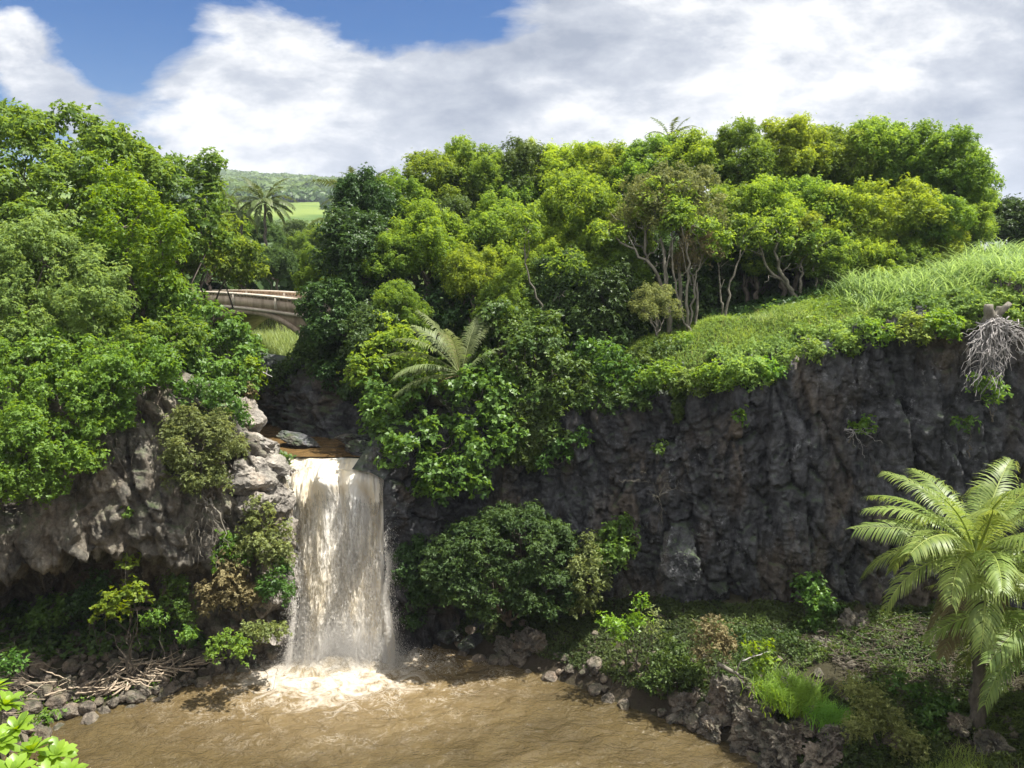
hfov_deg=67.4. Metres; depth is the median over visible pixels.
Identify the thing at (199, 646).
boulder
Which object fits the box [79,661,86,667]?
boulder
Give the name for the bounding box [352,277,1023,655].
cliff
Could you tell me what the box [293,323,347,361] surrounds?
tree
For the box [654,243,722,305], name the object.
bush
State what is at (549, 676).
boulder
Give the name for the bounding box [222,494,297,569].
shrub
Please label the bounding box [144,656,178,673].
driftwood stick
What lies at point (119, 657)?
driftwood stick
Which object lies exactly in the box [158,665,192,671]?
driftwood stick
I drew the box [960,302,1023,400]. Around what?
root stump
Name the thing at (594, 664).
boulder
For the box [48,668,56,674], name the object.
boulder
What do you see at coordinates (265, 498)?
rock
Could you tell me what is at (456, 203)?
tree
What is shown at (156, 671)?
driftwood stick
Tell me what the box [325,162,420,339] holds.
tree
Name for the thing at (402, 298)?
tree
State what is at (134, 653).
boulder
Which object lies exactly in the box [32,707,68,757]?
bush
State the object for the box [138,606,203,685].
bush
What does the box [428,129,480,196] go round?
tree
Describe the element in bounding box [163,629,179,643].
boulder
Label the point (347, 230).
tree
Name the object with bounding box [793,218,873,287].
tree
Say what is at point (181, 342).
tree
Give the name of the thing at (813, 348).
bush
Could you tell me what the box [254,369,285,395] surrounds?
bush
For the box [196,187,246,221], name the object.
coconut palm
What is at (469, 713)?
pool water
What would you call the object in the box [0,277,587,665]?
undergrowth
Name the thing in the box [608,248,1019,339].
undergrowth
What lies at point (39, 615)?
bush
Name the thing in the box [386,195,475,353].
tree
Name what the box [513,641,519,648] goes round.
stone
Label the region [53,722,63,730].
boulder
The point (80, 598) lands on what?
bush
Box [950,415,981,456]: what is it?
bush
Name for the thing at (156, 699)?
boulder
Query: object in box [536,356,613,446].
bush
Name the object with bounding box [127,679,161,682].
driftwood stick
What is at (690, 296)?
bush
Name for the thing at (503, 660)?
boulder
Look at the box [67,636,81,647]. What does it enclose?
boulder
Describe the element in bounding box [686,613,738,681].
shrub
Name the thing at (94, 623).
boulder
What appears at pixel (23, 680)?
boulder
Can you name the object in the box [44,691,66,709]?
boulder
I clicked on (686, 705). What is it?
rock
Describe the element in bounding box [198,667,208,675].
boulder
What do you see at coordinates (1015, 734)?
stone
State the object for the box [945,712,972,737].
rock
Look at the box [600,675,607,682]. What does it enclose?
stone
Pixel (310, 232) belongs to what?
tree
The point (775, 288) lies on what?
bush
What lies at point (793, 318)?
grass tuft
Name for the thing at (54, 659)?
boulder
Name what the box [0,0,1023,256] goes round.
sky
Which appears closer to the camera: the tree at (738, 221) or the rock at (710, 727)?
the rock at (710, 727)
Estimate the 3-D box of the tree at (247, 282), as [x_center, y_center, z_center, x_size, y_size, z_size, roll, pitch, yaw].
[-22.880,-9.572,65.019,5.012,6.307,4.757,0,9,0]
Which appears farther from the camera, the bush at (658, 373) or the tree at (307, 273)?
the tree at (307, 273)
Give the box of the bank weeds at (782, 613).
[454,594,1023,767]
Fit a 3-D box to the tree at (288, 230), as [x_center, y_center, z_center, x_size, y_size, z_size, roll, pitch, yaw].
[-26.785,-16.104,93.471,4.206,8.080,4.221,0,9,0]
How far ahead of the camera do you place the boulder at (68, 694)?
29.54 m
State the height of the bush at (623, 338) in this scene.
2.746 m
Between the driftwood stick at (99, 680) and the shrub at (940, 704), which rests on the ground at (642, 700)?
the shrub at (940, 704)
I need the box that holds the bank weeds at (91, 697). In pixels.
[2,677,171,723]
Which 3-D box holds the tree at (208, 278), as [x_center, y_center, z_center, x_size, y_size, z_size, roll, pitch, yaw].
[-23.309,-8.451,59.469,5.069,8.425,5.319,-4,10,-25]
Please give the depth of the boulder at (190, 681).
31.46 m
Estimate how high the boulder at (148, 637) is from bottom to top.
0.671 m
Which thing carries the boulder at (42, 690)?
on the ground at (642, 700)
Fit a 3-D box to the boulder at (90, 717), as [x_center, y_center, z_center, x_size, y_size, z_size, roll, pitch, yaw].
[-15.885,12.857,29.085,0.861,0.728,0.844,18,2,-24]
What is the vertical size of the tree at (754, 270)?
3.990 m
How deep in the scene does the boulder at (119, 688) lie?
30.29 m
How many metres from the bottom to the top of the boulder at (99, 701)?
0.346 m
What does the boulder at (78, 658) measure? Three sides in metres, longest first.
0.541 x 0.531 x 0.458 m
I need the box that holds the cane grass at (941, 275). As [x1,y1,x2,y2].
[805,235,1023,315]
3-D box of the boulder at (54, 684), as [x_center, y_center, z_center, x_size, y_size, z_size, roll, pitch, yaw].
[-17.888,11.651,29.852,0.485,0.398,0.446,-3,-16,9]
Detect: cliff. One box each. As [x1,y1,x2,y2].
[0,357,298,668]
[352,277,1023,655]
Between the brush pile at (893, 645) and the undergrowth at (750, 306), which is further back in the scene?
the undergrowth at (750, 306)
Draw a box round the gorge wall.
[213,353,452,481]
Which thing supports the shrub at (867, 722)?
on the ground at (642, 700)
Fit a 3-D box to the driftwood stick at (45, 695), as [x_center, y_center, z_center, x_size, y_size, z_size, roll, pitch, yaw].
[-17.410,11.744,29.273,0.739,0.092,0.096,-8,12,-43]
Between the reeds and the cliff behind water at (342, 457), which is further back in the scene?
the reeds
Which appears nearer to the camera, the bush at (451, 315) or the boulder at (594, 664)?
the boulder at (594, 664)
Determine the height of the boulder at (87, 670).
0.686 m
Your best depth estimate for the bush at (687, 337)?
35.03 m
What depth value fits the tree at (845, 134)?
44.19 m
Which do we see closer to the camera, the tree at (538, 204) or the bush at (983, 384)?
the bush at (983, 384)
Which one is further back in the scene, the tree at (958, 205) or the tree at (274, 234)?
the tree at (274, 234)
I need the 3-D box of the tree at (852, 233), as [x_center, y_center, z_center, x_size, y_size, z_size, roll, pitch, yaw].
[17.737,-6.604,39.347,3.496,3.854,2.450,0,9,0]
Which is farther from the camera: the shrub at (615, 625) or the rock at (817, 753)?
the shrub at (615, 625)
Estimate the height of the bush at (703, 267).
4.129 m
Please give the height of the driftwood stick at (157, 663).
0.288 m
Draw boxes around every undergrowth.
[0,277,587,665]
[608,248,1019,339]
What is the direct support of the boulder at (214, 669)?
on the ground at (642, 700)
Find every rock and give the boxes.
[223,454,279,495]
[233,396,266,431]
[233,491,281,525]
[244,430,279,454]
[249,554,299,618]
[256,623,297,645]
[266,483,295,516]
[267,449,290,479]
[271,516,300,547]
[276,430,319,446]
[334,433,370,443]
[345,439,368,455]
[370,444,401,469]
[394,555,422,594]
[437,629,461,644]
[457,632,482,651]
[494,635,517,655]
[514,626,548,660]
[657,526,700,586]
[665,689,699,724]
[696,714,722,743]
[706,673,756,712]
[727,702,779,751]
[729,740,749,755]
[756,746,781,767]
[759,676,796,715]
[765,717,806,767]
[788,706,819,738]
[799,741,843,767]
[811,635,840,654]
[816,722,849,750]
[837,607,870,635]
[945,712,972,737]
[973,728,1015,755]
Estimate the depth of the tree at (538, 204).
44.11 m
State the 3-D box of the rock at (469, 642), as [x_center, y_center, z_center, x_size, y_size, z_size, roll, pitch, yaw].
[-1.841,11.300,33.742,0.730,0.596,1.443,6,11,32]
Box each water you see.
[2,644,756,767]
[257,424,359,456]
[324,456,355,457]
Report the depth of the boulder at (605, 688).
30.54 m
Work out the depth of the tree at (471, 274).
37.91 m
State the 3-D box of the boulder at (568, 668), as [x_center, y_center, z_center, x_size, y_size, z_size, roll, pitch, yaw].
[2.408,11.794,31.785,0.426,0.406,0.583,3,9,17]
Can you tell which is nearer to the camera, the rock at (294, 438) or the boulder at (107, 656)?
the boulder at (107, 656)
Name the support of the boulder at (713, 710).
on the ground at (642, 700)
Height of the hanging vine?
12.277 m
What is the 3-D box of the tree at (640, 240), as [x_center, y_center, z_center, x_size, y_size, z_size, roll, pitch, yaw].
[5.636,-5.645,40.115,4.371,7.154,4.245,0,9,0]
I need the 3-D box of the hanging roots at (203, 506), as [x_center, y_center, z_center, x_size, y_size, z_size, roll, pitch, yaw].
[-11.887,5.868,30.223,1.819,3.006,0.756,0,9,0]
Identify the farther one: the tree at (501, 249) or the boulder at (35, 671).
the tree at (501, 249)
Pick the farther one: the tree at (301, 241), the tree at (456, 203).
the tree at (301, 241)
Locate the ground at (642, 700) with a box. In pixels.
[0,176,1023,767]
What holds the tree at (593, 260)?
on the ground at (642, 700)
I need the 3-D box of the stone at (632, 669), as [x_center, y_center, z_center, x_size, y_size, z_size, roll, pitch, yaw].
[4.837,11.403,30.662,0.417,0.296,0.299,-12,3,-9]
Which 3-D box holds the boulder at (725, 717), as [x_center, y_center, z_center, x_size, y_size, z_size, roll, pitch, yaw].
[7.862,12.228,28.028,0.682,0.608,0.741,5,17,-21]
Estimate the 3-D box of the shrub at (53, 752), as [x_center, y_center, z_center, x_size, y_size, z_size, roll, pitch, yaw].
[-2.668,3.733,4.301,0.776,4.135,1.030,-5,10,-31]
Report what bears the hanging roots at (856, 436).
hanging from the bush at (863, 423)
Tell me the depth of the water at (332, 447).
36.19 m
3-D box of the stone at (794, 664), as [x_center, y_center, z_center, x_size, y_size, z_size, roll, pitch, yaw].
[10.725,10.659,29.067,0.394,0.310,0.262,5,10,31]
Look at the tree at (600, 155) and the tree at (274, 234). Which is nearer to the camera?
the tree at (600, 155)
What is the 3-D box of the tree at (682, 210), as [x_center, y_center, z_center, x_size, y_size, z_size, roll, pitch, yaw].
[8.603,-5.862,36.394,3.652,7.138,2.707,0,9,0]
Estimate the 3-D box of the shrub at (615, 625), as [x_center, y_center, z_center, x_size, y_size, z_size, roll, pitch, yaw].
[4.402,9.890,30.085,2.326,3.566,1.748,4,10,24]
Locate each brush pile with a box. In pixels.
[0,636,62,714]
[118,641,223,703]
[816,602,1023,710]
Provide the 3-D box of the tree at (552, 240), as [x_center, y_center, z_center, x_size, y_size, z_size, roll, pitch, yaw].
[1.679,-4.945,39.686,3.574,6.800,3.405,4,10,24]
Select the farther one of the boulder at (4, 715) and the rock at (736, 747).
the boulder at (4, 715)
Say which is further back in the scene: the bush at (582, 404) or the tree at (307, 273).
the tree at (307, 273)
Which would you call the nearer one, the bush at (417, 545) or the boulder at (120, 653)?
the boulder at (120, 653)
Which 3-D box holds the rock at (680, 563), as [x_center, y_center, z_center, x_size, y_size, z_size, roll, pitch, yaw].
[7.112,7.272,32.478,1.837,2.531,1.129,-8,-15,32]
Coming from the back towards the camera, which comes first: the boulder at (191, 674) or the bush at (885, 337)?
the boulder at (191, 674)
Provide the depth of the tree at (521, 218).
36.10 m
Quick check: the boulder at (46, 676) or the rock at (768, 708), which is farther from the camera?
the boulder at (46, 676)
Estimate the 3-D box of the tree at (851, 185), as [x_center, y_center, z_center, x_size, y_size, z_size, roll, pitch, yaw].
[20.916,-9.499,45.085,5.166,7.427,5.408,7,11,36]
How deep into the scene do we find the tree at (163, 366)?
28.57 m
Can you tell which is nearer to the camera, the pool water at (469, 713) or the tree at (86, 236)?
the pool water at (469, 713)
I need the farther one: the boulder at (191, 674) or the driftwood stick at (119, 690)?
the boulder at (191, 674)
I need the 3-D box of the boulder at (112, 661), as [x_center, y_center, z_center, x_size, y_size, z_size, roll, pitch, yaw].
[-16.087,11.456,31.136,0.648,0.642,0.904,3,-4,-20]
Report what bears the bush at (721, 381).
on the cliff at (768, 501)
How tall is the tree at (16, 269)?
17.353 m
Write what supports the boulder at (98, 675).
on the ground at (642, 700)
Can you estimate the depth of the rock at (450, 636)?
33.67 m
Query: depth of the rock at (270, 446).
32.84 m
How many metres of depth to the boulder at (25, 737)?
27.44 m
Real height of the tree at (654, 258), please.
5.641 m
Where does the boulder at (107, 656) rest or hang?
on the ground at (642, 700)
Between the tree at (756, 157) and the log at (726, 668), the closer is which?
the log at (726, 668)
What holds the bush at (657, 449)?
on the cliff at (768, 501)
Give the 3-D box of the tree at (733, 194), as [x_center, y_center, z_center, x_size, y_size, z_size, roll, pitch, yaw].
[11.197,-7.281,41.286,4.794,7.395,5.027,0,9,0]
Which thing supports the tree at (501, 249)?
on the ground at (642, 700)
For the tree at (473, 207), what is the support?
on the ground at (642, 700)
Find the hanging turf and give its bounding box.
[666,267,1023,400]
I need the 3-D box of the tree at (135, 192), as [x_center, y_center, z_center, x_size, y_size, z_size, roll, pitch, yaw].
[-16.018,-5.531,32.452,5.274,9.224,4.262,0,9,0]
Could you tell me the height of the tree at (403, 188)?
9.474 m
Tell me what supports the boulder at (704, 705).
on the ground at (642, 700)
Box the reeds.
[185,283,298,359]
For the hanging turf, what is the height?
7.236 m
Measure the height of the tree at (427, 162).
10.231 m
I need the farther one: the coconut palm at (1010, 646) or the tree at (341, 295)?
the tree at (341, 295)
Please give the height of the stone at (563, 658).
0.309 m
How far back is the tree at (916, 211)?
38.20 m
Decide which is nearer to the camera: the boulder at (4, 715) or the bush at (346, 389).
the boulder at (4, 715)
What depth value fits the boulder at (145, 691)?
30.39 m
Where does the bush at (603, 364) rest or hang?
on the ground at (642, 700)
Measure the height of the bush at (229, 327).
6.169 m
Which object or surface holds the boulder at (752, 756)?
on the ground at (642, 700)
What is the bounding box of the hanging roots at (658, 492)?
[619,471,690,524]
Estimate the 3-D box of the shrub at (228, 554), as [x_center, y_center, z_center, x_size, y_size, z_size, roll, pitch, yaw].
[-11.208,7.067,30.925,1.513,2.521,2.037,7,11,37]
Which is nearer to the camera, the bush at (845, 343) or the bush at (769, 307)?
the bush at (845, 343)
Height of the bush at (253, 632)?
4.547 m
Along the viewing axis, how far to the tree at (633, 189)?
37.59 m
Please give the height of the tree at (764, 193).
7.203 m
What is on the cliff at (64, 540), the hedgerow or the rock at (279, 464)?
the rock at (279, 464)
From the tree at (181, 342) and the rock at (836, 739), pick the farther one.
the tree at (181, 342)
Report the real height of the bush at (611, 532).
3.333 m
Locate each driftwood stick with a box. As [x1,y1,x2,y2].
[26,681,55,683]
[40,668,73,681]
[44,689,65,696]
[68,686,104,688]
[75,683,105,694]
[85,673,122,684]
[108,671,122,690]
[111,681,133,690]
[112,677,139,695]
[115,674,152,687]
[118,656,146,674]
[126,674,148,681]
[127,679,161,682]
[136,674,161,676]
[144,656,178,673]
[145,667,171,676]
[147,662,170,665]
[153,649,180,664]
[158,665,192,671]
[162,667,198,669]
[178,661,203,667]
[191,653,222,665]
[194,657,224,661]
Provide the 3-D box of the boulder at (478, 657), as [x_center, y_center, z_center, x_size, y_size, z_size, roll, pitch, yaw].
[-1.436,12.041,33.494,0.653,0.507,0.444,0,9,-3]
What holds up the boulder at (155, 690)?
on the ground at (642, 700)
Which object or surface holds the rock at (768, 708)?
on the ground at (642, 700)
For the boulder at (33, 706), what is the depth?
28.69 m
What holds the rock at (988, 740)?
on the ground at (642, 700)
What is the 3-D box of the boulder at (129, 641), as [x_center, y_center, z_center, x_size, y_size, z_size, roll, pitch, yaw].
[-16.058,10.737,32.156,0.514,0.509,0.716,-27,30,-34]
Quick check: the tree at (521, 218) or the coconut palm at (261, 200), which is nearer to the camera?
the tree at (521, 218)
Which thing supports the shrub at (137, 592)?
on the ground at (642, 700)
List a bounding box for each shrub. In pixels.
[0,679,88,767]
[87,552,154,687]
[152,399,250,499]
[193,546,263,620]
[206,529,254,573]
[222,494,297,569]
[253,553,296,607]
[595,591,654,672]
[632,629,710,699]
[635,604,670,671]
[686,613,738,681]
[739,633,781,697]
[834,667,933,764]
[875,670,966,740]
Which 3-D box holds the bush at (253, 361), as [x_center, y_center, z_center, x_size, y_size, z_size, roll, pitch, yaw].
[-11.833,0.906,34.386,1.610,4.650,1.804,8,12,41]
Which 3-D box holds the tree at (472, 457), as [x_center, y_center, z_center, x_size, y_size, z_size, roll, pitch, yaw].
[-2.735,1.910,33.901,8.580,6.487,5.535,0,9,0]
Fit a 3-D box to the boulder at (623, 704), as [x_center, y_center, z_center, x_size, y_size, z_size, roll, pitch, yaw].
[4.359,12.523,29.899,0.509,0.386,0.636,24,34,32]
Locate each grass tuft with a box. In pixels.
[730,325,762,346]
[735,661,850,725]
[748,309,780,329]
[777,308,812,324]
[784,693,855,740]
[877,736,1023,767]
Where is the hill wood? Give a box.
[149,165,346,193]
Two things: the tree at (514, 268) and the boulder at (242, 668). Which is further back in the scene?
the tree at (514, 268)
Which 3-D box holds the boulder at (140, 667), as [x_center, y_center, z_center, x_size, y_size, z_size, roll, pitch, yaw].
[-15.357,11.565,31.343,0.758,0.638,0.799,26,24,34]
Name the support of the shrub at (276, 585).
hanging from the cliff at (64, 540)
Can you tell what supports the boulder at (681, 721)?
on the ground at (642, 700)
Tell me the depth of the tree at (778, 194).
38.90 m
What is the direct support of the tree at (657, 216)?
on the ground at (642, 700)
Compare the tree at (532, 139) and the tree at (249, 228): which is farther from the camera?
the tree at (249, 228)
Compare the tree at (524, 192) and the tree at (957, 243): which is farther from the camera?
the tree at (524, 192)
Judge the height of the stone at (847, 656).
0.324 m
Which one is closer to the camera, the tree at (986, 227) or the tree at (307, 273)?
the tree at (986, 227)
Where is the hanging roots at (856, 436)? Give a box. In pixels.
[844,428,881,457]
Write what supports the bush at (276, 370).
on the ground at (642, 700)
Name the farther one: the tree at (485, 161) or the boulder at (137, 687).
the tree at (485, 161)
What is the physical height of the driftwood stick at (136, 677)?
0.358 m
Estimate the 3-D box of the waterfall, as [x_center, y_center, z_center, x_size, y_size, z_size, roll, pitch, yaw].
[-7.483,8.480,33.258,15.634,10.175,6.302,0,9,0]
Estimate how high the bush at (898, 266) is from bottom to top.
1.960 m
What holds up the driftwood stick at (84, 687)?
on the driftwood stick at (89, 691)
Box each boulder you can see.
[0,710,7,718]
[3,708,16,716]
[9,733,28,752]
[10,670,29,690]
[18,662,29,671]
[20,699,42,715]
[23,681,41,694]
[24,645,36,659]
[26,722,43,734]
[29,660,44,677]
[29,694,38,700]
[34,726,52,738]
[37,684,52,700]
[39,674,51,681]
[44,663,50,670]
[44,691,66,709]
[46,679,57,688]
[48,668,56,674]
[50,652,62,663]
[53,711,62,719]
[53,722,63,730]
[59,677,77,690]
[59,702,80,718]
[62,658,80,674]
[62,690,73,700]
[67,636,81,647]
[69,628,86,638]
[71,652,86,661]
[73,688,80,699]
[77,676,87,683]
[78,664,96,677]
[78,700,95,714]
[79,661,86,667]
[79,680,98,695]
[80,711,98,724]
[82,620,97,632]
[88,654,97,661]
[93,671,103,679]
[93,696,103,705]
[94,680,113,697]
[96,662,103,667]
[97,705,110,713]
[100,651,114,661]
[106,697,118,708]
[107,658,123,674]
[113,683,124,692]
[118,646,125,656]
[118,690,128,702]
[121,635,134,645]
[122,649,138,661]
[125,690,145,703]
[125,704,135,707]
[128,659,144,675]
[133,635,151,651]
[133,678,147,689]
[134,624,151,634]
[138,684,151,696]
[139,668,156,680]
[147,658,169,671]
[149,651,157,657]
[150,685,159,694]
[151,697,161,701]
[155,672,169,686]
[156,641,164,651]
[158,691,167,696]
[160,649,168,656]
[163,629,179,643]
[163,680,180,694]
[165,641,179,654]
[166,650,181,663]
[179,674,188,681]
[181,648,197,660]
[187,670,196,677]
[187,678,194,684]
[192,641,206,651]
[192,650,209,667]
[194,675,212,687]
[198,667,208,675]
[207,659,224,676]
[224,658,232,664]
[225,663,235,673]
[236,664,254,671]
[454,636,464,646]
[457,650,467,655]
[465,625,476,634]
[472,654,485,661]
[488,654,498,664]
[496,649,506,658]
[498,655,511,666]
[510,652,525,667]
[541,671,557,681]
[556,669,561,675]
[564,663,574,673]
[582,664,588,672]
[586,656,602,674]
[588,683,601,696]
[601,685,609,692]
[601,692,614,703]
[617,698,629,709]
[657,687,669,695]
[667,690,679,705]
[677,717,684,724]
[686,712,700,732]
[694,704,706,717]
[696,702,708,712]
[706,705,720,720]
[717,710,733,726]
[746,749,759,763]
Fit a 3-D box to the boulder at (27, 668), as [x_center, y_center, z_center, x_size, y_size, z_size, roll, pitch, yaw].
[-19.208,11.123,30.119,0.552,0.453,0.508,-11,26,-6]
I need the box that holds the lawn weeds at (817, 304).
[615,270,1018,347]
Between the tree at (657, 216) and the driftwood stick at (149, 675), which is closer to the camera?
the driftwood stick at (149, 675)
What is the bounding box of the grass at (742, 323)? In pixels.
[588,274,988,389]
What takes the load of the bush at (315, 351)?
on the ground at (642, 700)
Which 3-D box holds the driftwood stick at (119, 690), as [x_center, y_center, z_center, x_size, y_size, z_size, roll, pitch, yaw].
[-15.286,11.896,30.319,0.304,0.331,1.155,6,11,35]
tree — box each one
[0,97,188,317]
[0,207,140,596]
[0,220,190,337]
[0,305,122,608]
[22,200,189,285]
[54,304,219,603]
[71,144,199,340]
[72,333,186,626]
[83,246,213,341]
[116,146,240,344]
[172,206,270,324]
[178,230,237,290]
[209,202,256,235]
[212,233,265,289]
[246,212,287,247]
[249,241,299,290]
[279,218,307,240]
[282,231,316,291]
[290,247,341,295]
[292,264,387,347]
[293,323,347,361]
[303,223,322,247]
[304,201,398,304]
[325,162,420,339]
[336,299,415,373]
[336,307,446,396]
[351,228,422,283]
[354,354,544,507]
[362,166,434,277]
[370,277,435,347]
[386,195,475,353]
[387,197,419,295]
[400,147,480,298]
[416,192,474,336]
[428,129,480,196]
[435,239,506,357]
[442,137,518,198]
[450,190,480,233]
[461,184,523,339]
[462,296,584,399]
[469,279,537,371]
[472,170,541,211]
[482,212,547,274]
[486,132,552,204]
[489,249,554,349]
[502,201,591,365]
[516,222,579,274]
[518,136,559,187]
[519,245,592,321]
[527,194,583,225]
[529,140,604,197]
[530,285,589,352]
[537,165,634,250]
[562,232,629,277]
[565,137,618,171]
[570,139,644,193]
[570,162,638,224]
[570,255,661,344]
[586,205,657,321]
[587,175,700,334]
[601,243,657,336]
[605,132,678,193]
[607,171,665,331]
[627,280,685,343]
[632,156,736,334]
[632,170,698,283]
[636,226,689,284]
[652,126,738,189]
[655,183,734,331]
[668,225,725,326]
[684,179,774,302]
[689,210,769,322]
[705,112,785,190]
[712,238,773,303]
[720,173,788,196]
[726,168,807,297]
[735,208,829,296]
[736,243,781,299]
[760,110,835,182]
[760,208,841,290]
[760,226,799,298]
[763,159,838,204]
[765,171,856,286]
[779,121,843,201]
[792,227,865,285]
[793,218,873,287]
[794,123,880,187]
[816,175,891,241]
[833,219,890,241]
[836,112,881,169]
[842,113,924,191]
[845,179,902,209]
[845,236,900,277]
[849,231,902,278]
[853,172,953,246]
[872,117,962,188]
[883,235,943,273]
[900,213,971,262]
[907,191,981,256]
[910,118,1006,211]
[951,180,1002,241]
[955,200,1000,244]
[982,192,1023,247]
[999,211,1023,250]
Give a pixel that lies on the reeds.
(278, 342)
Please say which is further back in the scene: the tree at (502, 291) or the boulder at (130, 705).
the tree at (502, 291)
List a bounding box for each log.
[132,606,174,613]
[717,653,758,686]
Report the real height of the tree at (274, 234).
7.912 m
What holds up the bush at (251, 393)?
on the rock at (258, 416)
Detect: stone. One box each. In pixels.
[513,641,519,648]
[560,654,568,661]
[578,669,586,676]
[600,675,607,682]
[628,666,635,672]
[657,708,666,716]
[790,661,800,669]
[814,667,823,676]
[841,654,851,661]
[846,660,856,668]
[1000,715,1012,723]
[1009,731,1019,739]
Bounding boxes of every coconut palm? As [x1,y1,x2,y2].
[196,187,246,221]
[220,193,263,236]
[231,177,296,245]
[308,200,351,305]
[310,166,399,209]
[383,310,501,407]
[644,117,696,144]
[847,457,1023,733]
[909,520,1023,715]
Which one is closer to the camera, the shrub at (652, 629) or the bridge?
the shrub at (652, 629)
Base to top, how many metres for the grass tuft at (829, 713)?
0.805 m
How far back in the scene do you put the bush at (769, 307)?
36.93 m
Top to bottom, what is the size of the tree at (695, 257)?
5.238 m
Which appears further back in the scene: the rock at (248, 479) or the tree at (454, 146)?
the tree at (454, 146)
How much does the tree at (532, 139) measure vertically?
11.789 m
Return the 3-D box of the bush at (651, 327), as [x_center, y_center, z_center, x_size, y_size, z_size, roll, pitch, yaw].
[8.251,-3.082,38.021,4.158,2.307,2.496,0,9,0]
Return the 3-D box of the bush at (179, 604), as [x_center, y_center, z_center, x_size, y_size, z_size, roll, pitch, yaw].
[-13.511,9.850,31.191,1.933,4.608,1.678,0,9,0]
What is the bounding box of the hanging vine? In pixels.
[143,364,255,428]
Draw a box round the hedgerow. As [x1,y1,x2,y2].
[152,186,333,208]
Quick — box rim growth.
[497,361,698,472]
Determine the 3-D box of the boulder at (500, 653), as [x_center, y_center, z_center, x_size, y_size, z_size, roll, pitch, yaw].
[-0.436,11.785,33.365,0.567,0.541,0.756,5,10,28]
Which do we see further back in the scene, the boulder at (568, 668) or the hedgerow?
the hedgerow
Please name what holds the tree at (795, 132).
on the ground at (642, 700)
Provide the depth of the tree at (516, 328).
34.49 m
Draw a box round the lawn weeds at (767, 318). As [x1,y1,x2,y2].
[691,288,899,364]
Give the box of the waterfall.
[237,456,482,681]
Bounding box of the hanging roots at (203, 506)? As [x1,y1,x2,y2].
[184,494,231,569]
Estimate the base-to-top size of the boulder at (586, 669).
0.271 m
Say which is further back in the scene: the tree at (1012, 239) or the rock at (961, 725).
the tree at (1012, 239)
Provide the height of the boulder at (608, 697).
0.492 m
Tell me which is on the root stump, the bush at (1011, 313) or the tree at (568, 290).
the bush at (1011, 313)
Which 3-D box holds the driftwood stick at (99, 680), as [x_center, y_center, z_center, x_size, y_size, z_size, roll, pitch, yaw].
[-16.007,11.575,30.163,1.345,0.097,0.093,-7,11,-38]
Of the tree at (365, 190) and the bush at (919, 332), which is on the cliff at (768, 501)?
the bush at (919, 332)
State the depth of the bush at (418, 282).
40.52 m
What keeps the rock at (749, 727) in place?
on the ground at (642, 700)
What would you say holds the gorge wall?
on the ground at (642, 700)
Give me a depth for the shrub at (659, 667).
29.11 m
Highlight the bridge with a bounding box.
[200,290,330,335]
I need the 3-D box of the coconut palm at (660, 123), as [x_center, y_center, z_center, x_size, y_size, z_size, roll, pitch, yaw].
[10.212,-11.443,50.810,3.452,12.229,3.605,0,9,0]
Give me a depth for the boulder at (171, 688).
30.79 m
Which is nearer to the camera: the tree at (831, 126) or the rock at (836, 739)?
the rock at (836, 739)
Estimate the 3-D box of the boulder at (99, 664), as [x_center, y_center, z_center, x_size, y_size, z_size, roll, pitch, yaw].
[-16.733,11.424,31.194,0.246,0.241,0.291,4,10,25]
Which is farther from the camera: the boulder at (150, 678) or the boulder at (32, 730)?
the boulder at (150, 678)
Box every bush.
[0,646,31,712]
[13,591,70,648]
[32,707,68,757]
[60,566,118,659]
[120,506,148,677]
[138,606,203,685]
[151,569,200,673]
[169,296,268,398]
[202,627,255,697]
[234,352,271,399]
[234,381,257,402]
[239,619,292,687]
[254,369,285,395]
[265,359,299,391]
[277,338,337,381]
[310,349,362,408]
[336,375,367,413]
[360,243,446,345]
[390,532,441,632]
[416,280,489,360]
[417,499,582,626]
[524,312,599,364]
[534,424,594,473]
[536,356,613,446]
[559,528,615,618]
[565,292,661,338]
[566,319,642,358]
[570,335,663,399]
[574,382,623,418]
[587,511,640,576]
[604,382,652,412]
[607,344,668,381]
[627,273,704,330]
[632,334,698,358]
[633,356,698,396]
[639,298,711,334]
[649,438,668,456]
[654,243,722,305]
[664,367,713,397]
[671,265,752,313]
[671,330,711,350]
[687,357,744,393]
[688,248,754,292]
[705,322,730,335]
[711,354,771,392]
[720,269,793,303]
[730,404,749,426]
[734,311,762,323]
[744,355,787,381]
[758,299,795,312]
[761,266,845,287]
[787,570,845,633]
[790,334,826,364]
[796,235,864,281]
[824,327,867,357]
[847,413,877,442]
[854,317,902,348]
[864,258,928,279]
[892,309,945,347]
[918,308,966,343]
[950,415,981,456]
[964,238,989,252]
[965,370,1013,421]
[1002,303,1023,327]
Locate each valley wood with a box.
[180,242,412,291]
[207,218,323,238]
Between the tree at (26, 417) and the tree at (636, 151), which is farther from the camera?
the tree at (636, 151)
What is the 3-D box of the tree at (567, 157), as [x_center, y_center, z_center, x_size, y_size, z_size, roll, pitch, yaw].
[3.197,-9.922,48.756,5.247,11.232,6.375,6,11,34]
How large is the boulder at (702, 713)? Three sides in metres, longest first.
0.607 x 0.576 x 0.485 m
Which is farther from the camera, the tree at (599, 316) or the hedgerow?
the hedgerow
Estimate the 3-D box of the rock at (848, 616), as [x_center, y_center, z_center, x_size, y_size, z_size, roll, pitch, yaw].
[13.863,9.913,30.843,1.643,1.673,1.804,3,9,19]
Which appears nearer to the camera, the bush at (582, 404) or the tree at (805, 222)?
the bush at (582, 404)

